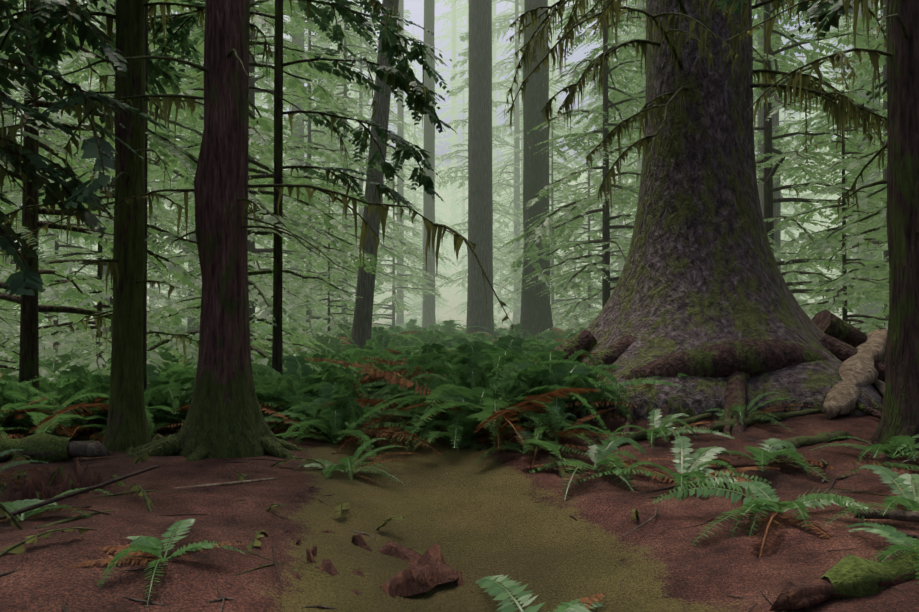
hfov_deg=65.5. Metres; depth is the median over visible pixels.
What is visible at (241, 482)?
log stick
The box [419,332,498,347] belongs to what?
sword fern
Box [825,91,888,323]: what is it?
hemlock
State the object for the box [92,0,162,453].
mossy tree
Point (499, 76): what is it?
tall conifer
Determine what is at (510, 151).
hemlock
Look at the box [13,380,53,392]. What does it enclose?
sword fern
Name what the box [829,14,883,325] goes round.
hemlock
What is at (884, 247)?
hemlock
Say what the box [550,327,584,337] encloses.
sword fern
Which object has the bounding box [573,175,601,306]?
hemlock
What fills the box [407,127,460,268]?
hemlock
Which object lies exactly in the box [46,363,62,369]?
sword fern
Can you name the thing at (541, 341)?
sword fern
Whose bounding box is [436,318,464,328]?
sword fern
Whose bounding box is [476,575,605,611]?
sword fern
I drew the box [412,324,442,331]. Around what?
sword fern
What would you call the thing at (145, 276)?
trunk
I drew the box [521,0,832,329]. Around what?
hemlock
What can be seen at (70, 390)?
sword fern
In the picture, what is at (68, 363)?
sword fern
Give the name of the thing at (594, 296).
hemlock
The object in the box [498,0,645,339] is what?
hemlock
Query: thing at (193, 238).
hemlock
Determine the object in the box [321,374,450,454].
sword fern
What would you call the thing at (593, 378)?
sword fern
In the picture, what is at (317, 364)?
sword fern
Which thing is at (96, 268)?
hemlock
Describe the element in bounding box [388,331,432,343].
sword fern
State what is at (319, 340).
sword fern
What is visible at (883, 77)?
hemlock
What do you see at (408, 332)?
sword fern
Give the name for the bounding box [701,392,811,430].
sword fern
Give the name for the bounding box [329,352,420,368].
sword fern
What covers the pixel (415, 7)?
sky
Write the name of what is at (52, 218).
hemlock
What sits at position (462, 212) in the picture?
hemlock
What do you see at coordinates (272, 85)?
hemlock
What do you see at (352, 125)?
hemlock
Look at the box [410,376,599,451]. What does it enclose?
sword fern
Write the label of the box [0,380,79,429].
sword fern
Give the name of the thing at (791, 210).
hemlock
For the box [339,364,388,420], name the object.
sword fern
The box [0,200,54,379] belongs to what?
hemlock
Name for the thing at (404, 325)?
sword fern
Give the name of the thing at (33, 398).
sword fern
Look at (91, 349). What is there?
sword fern
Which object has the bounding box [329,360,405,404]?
sword fern
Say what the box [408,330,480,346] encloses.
sword fern
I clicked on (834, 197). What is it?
hemlock
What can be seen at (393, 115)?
hemlock
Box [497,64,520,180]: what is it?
hemlock
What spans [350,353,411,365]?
sword fern
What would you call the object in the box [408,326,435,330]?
sword fern
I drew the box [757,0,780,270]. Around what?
tree
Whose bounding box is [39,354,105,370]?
sword fern
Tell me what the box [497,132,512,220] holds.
hemlock
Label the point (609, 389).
sword fern
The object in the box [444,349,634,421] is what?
sword fern
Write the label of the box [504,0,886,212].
mossy tree limbs
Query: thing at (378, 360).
sword fern
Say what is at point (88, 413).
sword fern
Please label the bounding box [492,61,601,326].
hemlock
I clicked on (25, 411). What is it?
sword fern
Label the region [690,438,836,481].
sword fern
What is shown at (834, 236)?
hemlock
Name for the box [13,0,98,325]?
hemlock
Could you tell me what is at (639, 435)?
mossy log
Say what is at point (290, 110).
tall conifer
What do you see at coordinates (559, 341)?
sword fern
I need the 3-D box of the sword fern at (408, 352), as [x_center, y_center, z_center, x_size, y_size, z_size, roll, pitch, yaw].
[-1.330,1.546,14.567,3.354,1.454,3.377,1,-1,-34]
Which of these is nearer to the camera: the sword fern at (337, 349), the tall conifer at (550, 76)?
the sword fern at (337, 349)
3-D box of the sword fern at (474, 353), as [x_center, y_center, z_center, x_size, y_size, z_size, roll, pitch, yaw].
[0.415,1.169,7.983,3.426,1.562,3.701,-4,-1,-5]
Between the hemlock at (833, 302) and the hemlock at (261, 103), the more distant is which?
the hemlock at (261, 103)
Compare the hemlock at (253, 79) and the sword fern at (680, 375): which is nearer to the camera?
the sword fern at (680, 375)
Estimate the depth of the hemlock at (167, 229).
72.79 m
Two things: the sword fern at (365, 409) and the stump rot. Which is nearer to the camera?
the stump rot
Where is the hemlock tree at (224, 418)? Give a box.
[123,0,308,461]
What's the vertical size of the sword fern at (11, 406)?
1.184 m
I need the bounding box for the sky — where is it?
[18,0,882,166]
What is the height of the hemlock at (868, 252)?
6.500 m
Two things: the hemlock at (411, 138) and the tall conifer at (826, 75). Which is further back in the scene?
the hemlock at (411, 138)
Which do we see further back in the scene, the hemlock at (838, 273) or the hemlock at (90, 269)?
the hemlock at (838, 273)
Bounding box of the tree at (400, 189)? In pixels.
[396,0,403,323]
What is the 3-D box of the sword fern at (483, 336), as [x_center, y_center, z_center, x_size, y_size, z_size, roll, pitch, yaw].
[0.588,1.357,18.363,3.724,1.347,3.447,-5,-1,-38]
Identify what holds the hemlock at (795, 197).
on the terrain
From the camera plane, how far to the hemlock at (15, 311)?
13.83 m
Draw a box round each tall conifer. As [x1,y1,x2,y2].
[0,0,113,351]
[22,1,189,344]
[56,0,313,124]
[255,0,396,326]
[255,2,404,311]
[259,3,366,318]
[259,15,306,169]
[285,0,418,321]
[307,23,371,130]
[347,9,396,180]
[348,0,381,153]
[404,0,468,252]
[435,0,468,186]
[437,0,558,278]
[452,0,602,284]
[492,0,597,235]
[492,0,600,263]
[549,0,645,183]
[551,0,634,294]
[752,1,883,325]
[752,3,852,183]
[805,23,846,177]
[808,23,881,198]
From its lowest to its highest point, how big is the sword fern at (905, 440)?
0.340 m
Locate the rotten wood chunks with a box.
[235,525,511,600]
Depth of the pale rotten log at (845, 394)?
7.88 m
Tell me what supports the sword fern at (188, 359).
on the terrain
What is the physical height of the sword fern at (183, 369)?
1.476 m
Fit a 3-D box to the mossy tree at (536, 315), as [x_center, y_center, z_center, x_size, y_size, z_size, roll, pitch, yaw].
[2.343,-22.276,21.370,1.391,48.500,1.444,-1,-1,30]
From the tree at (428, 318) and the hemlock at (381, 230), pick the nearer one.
the tree at (428, 318)
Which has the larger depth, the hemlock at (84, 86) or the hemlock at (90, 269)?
the hemlock at (84, 86)
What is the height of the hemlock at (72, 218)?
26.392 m
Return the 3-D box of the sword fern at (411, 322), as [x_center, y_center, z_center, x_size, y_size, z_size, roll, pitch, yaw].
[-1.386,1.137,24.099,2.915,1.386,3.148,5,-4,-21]
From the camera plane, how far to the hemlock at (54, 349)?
15.59 m
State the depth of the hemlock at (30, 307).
9.69 m
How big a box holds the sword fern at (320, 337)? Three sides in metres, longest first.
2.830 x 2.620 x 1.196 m
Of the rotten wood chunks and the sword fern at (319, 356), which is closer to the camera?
the rotten wood chunks
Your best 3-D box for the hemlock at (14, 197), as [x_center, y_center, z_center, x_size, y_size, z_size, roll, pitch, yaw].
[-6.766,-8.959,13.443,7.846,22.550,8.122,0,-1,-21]
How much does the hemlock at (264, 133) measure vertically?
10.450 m
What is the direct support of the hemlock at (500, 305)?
on the terrain
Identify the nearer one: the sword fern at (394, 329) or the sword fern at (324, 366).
the sword fern at (324, 366)
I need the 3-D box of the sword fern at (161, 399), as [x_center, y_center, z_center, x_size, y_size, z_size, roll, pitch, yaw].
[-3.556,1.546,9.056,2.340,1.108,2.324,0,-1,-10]
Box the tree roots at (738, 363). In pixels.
[506,309,885,436]
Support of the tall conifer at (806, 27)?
on the terrain
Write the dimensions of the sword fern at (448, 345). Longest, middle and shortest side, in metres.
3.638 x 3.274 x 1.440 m
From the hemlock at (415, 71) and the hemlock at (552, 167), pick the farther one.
the hemlock at (415, 71)
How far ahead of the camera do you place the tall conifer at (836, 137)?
75.65 m
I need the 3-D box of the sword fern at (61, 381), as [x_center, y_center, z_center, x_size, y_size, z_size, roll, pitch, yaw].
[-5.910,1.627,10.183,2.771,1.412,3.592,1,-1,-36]
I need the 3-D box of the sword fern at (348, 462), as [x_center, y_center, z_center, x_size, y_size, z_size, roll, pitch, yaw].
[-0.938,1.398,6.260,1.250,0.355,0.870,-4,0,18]
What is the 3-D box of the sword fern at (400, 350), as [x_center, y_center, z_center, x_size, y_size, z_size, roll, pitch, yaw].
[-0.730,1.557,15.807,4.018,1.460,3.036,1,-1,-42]
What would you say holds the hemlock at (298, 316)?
on the terrain
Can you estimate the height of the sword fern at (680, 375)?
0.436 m
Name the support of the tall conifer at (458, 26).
on the terrain
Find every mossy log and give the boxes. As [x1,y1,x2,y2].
[0,432,111,462]
[618,413,711,446]
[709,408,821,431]
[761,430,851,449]
[769,545,918,610]
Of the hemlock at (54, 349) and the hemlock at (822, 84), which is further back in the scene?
the hemlock at (822, 84)
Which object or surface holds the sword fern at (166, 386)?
on the terrain
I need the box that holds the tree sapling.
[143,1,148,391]
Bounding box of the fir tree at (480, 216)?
[466,0,493,334]
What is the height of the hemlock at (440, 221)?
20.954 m
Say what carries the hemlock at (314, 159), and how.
on the terrain
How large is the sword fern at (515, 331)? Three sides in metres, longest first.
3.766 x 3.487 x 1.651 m
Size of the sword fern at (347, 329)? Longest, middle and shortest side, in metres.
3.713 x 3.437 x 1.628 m
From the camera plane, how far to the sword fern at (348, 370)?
9.92 m
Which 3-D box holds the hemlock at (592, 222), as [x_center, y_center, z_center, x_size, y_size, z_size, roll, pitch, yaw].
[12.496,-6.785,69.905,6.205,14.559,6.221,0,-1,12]
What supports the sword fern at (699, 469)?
on the terrain
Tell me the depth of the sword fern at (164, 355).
12.77 m
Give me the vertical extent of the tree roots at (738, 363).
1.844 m
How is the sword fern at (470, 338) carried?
on the terrain
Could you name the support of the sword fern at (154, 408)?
on the terrain
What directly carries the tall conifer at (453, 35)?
on the terrain
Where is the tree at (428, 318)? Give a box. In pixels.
[422,0,435,327]
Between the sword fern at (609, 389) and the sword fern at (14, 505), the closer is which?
the sword fern at (14, 505)
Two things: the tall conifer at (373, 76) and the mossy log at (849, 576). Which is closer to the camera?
the mossy log at (849, 576)
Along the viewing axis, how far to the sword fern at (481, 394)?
7.40 m
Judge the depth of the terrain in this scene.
4.57 m
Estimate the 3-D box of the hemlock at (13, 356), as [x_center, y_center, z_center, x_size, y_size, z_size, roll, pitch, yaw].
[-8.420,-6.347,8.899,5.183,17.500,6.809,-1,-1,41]
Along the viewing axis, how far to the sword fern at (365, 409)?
8.26 m
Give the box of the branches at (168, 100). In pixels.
[0,0,918,369]
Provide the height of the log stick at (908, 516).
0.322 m
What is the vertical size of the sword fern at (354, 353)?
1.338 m
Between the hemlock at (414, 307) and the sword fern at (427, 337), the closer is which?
the sword fern at (427, 337)
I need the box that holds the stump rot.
[5,458,124,500]
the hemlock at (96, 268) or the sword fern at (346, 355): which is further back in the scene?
the hemlock at (96, 268)
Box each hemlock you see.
[0,0,265,393]
[0,0,287,360]
[0,34,90,320]
[0,64,180,374]
[0,97,110,363]
[0,119,59,336]
[0,176,57,382]
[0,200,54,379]
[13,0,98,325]
[14,16,97,324]
[14,76,96,319]
[18,160,96,338]
[39,19,99,273]
[44,0,311,330]
[67,0,381,392]
[71,241,155,327]
[91,11,188,336]
[103,0,385,343]
[147,180,179,264]
[149,26,288,254]
[161,237,188,321]
[164,147,329,358]
[185,0,340,325]
[191,126,336,341]
[255,7,407,342]
[255,16,354,324]
[262,5,427,322]
[284,24,357,264]
[285,0,455,321]
[286,186,375,341]
[314,94,382,322]
[339,156,440,326]
[352,137,396,276]
[354,10,453,312]
[372,263,390,316]
[378,96,458,317]
[383,218,448,327]
[394,26,439,205]
[404,107,422,184]
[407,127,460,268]
[435,32,522,321]
[435,55,504,298]
[453,260,496,320]
[456,0,590,324]
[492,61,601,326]
[493,120,562,312]
[493,135,520,292]
[493,270,509,318]
[496,107,600,329]
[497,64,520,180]
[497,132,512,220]
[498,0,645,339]
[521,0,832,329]
[549,0,636,274]
[550,143,632,330]
[550,206,599,322]
[554,162,633,332]
[565,172,601,283]
[573,0,804,239]
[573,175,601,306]
[578,252,601,321]
[582,120,616,215]
[752,0,888,334]
[753,90,832,314]
[754,0,888,331]
[755,38,834,295]
[756,132,817,319]
[773,90,888,335]
[779,50,840,310]
[781,0,882,323]
[781,123,815,271]
[782,109,803,207]
[784,5,888,315]
[791,44,818,164]
[795,40,833,142]
[808,23,882,268]
[822,10,882,313]
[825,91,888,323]
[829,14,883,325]
[834,141,883,330]
[869,166,887,259]
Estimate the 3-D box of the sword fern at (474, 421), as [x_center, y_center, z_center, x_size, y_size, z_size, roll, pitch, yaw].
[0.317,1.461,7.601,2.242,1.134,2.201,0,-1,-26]
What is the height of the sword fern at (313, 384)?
1.875 m
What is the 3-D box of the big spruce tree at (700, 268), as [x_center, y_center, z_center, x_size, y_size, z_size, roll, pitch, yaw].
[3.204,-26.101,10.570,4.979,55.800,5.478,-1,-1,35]
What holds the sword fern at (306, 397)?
on the terrain
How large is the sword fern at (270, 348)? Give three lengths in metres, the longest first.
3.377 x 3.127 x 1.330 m
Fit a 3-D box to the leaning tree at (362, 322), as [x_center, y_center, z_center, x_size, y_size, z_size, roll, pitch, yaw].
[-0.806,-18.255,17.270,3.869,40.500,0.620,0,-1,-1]
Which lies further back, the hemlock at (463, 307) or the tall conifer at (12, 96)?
the hemlock at (463, 307)
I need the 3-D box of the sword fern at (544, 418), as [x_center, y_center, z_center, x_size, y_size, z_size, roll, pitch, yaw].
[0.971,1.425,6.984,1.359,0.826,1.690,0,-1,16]
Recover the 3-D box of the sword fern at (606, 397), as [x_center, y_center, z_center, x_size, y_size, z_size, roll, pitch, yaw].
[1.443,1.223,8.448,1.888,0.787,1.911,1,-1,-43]
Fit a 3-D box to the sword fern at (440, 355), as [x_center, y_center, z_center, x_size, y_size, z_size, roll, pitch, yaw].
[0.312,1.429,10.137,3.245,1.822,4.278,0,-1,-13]
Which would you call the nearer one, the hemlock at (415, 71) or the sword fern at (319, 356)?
the sword fern at (319, 356)
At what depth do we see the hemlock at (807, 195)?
35.01 m
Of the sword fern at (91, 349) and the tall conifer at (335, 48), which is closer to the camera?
the sword fern at (91, 349)
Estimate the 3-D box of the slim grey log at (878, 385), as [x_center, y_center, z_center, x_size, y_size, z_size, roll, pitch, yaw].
[4.733,0.940,7.969,0.185,0.468,2.189,0,-1,8]
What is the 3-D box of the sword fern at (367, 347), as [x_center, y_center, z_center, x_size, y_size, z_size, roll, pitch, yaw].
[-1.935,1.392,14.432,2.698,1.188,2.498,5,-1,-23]
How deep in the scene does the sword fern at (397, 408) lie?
8.96 m
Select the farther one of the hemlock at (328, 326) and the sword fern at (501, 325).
the sword fern at (501, 325)
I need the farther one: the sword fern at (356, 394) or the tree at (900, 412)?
the sword fern at (356, 394)
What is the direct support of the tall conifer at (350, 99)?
on the terrain
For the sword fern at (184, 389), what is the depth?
8.89 m
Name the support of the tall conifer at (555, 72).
on the terrain
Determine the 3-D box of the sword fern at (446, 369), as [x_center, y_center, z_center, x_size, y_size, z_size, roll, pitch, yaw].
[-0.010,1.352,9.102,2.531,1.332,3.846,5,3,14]
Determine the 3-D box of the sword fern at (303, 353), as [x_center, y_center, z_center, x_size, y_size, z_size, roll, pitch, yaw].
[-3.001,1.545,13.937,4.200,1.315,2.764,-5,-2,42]
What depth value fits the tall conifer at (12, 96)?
21.86 m
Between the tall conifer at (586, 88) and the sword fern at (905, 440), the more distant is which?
the tall conifer at (586, 88)
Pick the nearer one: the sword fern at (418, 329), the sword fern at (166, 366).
the sword fern at (166, 366)
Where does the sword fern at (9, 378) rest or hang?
on the terrain
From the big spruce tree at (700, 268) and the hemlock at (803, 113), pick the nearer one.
the big spruce tree at (700, 268)
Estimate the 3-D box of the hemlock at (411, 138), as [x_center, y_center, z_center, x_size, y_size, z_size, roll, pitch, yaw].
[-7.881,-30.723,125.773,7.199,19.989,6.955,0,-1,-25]
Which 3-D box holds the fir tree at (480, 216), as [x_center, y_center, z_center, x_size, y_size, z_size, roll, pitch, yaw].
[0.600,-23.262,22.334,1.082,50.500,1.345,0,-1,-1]
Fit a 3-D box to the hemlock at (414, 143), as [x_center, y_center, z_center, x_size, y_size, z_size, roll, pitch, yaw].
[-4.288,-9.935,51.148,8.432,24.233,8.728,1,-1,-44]
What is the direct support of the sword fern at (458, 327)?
on the terrain
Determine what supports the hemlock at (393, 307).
on the terrain
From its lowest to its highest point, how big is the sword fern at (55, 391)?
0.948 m
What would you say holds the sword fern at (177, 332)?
on the terrain
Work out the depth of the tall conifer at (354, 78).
119.49 m
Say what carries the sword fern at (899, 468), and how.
on the terrain
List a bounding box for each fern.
[0,358,15,375]
[0,365,191,436]
[0,370,77,403]
[0,374,56,389]
[0,376,173,438]
[0,380,34,436]
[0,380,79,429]
[0,382,162,436]
[0,396,53,437]
[0,404,106,439]
[0,414,103,438]
[0,448,64,493]
[0,487,112,521]
[1,355,86,362]
[3,389,72,404]
[4,375,65,418]
[11,383,101,438]
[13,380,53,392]
[17,389,107,419]
[24,364,195,442]
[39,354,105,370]
[40,376,108,402]
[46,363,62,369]
[46,372,193,432]
[62,362,109,370]
[66,519,244,605]
[69,345,162,361]
[91,399,185,441]
[98,383,193,438]
[147,334,159,354]
[147,363,196,424]
[155,346,183,370]
[155,388,324,436]
[156,392,404,435]
[169,356,192,369]
[170,362,196,370]
[175,330,194,344]
[179,374,331,442]
[183,353,271,367]
[194,355,409,438]
[252,357,332,380]
[259,335,354,354]
[261,377,449,460]
[263,339,325,353]
[264,342,291,354]
[265,373,389,420]
[270,406,399,445]
[280,368,391,430]
[294,351,335,363]
[295,343,347,353]
[295,438,419,485]
[305,357,636,449]
[308,332,350,343]
[311,353,326,359]
[315,335,343,342]
[318,344,368,359]
[319,353,351,364]
[320,364,408,417]
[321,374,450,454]
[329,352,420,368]
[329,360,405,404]
[330,349,382,362]
[335,348,421,360]
[336,323,352,343]
[338,334,411,358]
[339,342,446,354]
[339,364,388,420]
[348,392,390,422]
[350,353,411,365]
[353,345,385,362]
[355,342,607,448]
[357,335,540,419]
[357,362,498,439]
[359,350,533,388]
[363,338,597,419]
[371,326,422,341]
[371,331,420,337]
[371,388,443,431]
[373,319,427,330]
[375,343,491,427]
[377,338,419,349]
[385,322,406,328]
[385,388,583,454]
[386,420,516,451]
[387,326,400,337]
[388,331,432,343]
[388,344,445,358]
[392,341,421,347]
[399,399,540,438]
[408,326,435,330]
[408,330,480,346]
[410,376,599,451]
[411,345,456,353]
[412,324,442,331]
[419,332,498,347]
[425,363,688,469]
[427,337,456,349]
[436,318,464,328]
[441,320,490,333]
[441,332,489,340]
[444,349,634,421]
[455,323,506,335]
[458,334,490,341]
[466,329,556,338]
[471,333,496,344]
[472,375,598,416]
[474,430,594,464]
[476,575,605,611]
[492,351,534,363]
[494,322,507,327]
[494,405,614,455]
[507,323,564,337]
[518,436,680,499]
[522,338,547,344]
[527,340,559,345]
[530,343,553,361]
[539,333,575,343]
[545,340,564,345]
[547,378,624,417]
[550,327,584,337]
[580,435,779,500]
[589,409,734,447]
[637,373,691,387]
[652,475,872,557]
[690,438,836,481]
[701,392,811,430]
[811,434,918,463]
[824,465,918,524]
[841,462,918,477]
[846,522,918,583]
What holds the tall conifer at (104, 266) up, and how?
on the terrain
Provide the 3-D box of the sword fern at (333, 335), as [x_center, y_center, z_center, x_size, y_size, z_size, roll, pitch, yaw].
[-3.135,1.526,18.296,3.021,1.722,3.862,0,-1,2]
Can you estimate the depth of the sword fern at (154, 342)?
17.00 m
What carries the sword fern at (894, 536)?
on the terrain
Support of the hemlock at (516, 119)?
on the terrain
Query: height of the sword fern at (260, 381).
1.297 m
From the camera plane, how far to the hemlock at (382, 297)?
62.08 m
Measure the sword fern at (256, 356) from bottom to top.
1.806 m
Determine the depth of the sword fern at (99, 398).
8.54 m
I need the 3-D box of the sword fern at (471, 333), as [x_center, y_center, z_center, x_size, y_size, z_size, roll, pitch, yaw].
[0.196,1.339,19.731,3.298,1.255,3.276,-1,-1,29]
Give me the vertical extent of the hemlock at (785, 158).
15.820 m
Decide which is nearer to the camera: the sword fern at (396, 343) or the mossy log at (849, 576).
the mossy log at (849, 576)
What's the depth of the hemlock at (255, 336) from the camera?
14.16 m
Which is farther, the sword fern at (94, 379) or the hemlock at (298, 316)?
the hemlock at (298, 316)
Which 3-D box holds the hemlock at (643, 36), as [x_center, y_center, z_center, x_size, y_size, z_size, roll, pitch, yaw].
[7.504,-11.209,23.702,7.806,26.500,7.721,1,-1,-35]
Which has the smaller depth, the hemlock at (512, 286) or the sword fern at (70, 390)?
the sword fern at (70, 390)
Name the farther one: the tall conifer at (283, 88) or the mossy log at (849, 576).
the tall conifer at (283, 88)
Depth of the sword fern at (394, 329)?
20.45 m
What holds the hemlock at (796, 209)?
on the terrain
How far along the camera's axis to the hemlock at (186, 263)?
50.72 m
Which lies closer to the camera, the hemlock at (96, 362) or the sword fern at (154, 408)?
the sword fern at (154, 408)
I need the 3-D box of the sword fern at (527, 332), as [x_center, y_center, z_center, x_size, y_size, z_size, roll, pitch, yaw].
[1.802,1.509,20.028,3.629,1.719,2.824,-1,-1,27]
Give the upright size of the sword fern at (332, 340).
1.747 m
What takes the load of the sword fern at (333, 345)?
on the terrain
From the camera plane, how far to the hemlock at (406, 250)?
23.92 m
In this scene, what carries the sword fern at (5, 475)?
on the terrain
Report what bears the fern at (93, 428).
on the terrain
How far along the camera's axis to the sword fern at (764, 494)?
4.54 m
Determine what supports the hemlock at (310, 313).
on the terrain
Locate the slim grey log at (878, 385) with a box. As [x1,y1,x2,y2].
[871,379,884,397]
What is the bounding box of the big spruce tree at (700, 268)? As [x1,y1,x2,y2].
[573,0,883,419]
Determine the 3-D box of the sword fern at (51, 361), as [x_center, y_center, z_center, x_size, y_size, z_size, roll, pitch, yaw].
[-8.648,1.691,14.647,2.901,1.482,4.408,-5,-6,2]
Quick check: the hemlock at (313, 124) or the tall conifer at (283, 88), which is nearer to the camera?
the hemlock at (313, 124)
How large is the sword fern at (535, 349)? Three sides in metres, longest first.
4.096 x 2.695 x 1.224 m
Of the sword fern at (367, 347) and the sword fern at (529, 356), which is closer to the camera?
the sword fern at (529, 356)
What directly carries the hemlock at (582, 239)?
on the terrain
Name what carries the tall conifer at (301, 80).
on the terrain
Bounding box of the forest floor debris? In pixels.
[0,417,918,611]
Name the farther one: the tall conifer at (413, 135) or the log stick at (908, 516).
the tall conifer at (413, 135)
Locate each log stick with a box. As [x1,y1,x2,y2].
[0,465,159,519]
[174,477,276,487]
[853,509,918,522]
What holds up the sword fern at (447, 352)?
on the terrain
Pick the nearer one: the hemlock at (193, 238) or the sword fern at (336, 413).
the sword fern at (336, 413)
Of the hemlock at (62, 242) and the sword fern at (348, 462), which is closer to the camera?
the sword fern at (348, 462)
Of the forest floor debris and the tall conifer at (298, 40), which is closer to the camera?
the forest floor debris
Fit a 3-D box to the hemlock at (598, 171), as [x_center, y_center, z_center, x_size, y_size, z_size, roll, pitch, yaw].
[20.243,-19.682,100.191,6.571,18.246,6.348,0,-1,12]
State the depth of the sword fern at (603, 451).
6.07 m
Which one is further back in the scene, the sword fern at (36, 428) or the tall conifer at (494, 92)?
the tall conifer at (494, 92)
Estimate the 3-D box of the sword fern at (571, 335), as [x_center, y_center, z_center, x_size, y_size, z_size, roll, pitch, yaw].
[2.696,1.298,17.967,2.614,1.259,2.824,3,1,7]
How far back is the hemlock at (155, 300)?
26.21 m
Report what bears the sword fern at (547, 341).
on the terrain
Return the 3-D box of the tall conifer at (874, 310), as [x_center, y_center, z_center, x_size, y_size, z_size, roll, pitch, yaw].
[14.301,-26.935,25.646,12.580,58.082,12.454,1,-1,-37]
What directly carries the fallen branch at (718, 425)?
on the terrain
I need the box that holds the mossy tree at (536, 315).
[520,0,552,338]
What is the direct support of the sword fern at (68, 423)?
on the terrain
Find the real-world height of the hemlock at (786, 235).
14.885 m
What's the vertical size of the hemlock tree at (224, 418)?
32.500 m
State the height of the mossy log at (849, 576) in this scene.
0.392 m
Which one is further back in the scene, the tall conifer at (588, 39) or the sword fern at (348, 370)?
the tall conifer at (588, 39)
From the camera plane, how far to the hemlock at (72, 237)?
60.37 m
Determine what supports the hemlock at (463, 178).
on the terrain
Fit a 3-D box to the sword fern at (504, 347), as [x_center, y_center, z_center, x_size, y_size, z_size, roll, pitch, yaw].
[0.022,1.318,9.432,3.196,1.859,4.238,0,-1,-20]
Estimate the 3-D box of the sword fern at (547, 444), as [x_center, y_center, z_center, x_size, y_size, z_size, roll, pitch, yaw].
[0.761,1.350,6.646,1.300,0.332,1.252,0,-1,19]
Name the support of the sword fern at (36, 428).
on the terrain
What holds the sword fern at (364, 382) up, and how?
on the terrain
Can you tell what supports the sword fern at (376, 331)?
on the terrain
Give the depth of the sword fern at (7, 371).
11.90 m
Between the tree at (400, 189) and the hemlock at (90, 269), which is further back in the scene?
the tree at (400, 189)
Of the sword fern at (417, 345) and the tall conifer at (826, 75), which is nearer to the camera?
the sword fern at (417, 345)
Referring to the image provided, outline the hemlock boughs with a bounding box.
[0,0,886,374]
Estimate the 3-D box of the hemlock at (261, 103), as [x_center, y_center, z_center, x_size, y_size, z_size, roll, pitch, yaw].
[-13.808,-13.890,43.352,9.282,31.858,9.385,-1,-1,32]
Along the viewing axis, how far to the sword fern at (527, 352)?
12.02 m
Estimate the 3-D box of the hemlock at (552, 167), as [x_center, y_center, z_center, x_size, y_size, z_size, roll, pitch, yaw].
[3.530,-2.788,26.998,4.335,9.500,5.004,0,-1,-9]
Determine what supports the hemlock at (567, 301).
on the terrain
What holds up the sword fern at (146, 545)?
on the terrain
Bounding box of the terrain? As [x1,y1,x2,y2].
[0,151,918,611]
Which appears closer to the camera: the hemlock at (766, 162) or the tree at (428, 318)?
the hemlock at (766, 162)
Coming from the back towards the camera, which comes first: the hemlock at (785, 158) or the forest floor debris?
the hemlock at (785, 158)
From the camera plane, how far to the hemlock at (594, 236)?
20.51 m
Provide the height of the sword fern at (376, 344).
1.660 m
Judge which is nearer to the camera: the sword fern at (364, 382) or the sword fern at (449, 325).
the sword fern at (364, 382)
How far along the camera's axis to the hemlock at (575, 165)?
37.55 m
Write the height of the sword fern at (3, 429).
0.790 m
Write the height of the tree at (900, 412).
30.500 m
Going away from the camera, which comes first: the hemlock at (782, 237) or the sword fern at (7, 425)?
the sword fern at (7, 425)
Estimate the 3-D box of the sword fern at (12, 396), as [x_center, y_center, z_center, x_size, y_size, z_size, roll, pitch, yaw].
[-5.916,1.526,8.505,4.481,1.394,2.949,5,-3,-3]
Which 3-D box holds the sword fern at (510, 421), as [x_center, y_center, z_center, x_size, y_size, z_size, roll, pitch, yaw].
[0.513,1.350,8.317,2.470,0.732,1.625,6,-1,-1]
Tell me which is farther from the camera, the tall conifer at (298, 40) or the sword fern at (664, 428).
the tall conifer at (298, 40)
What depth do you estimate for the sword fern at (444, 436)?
7.36 m
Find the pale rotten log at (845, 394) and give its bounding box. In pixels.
[823,329,887,419]
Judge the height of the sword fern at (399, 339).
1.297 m
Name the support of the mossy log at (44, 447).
on the terrain
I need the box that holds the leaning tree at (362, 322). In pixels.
[350,0,398,348]
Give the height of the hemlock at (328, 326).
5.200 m
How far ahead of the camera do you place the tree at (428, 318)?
29.84 m
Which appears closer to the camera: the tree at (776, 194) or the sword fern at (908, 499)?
the sword fern at (908, 499)
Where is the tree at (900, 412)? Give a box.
[869,0,918,460]

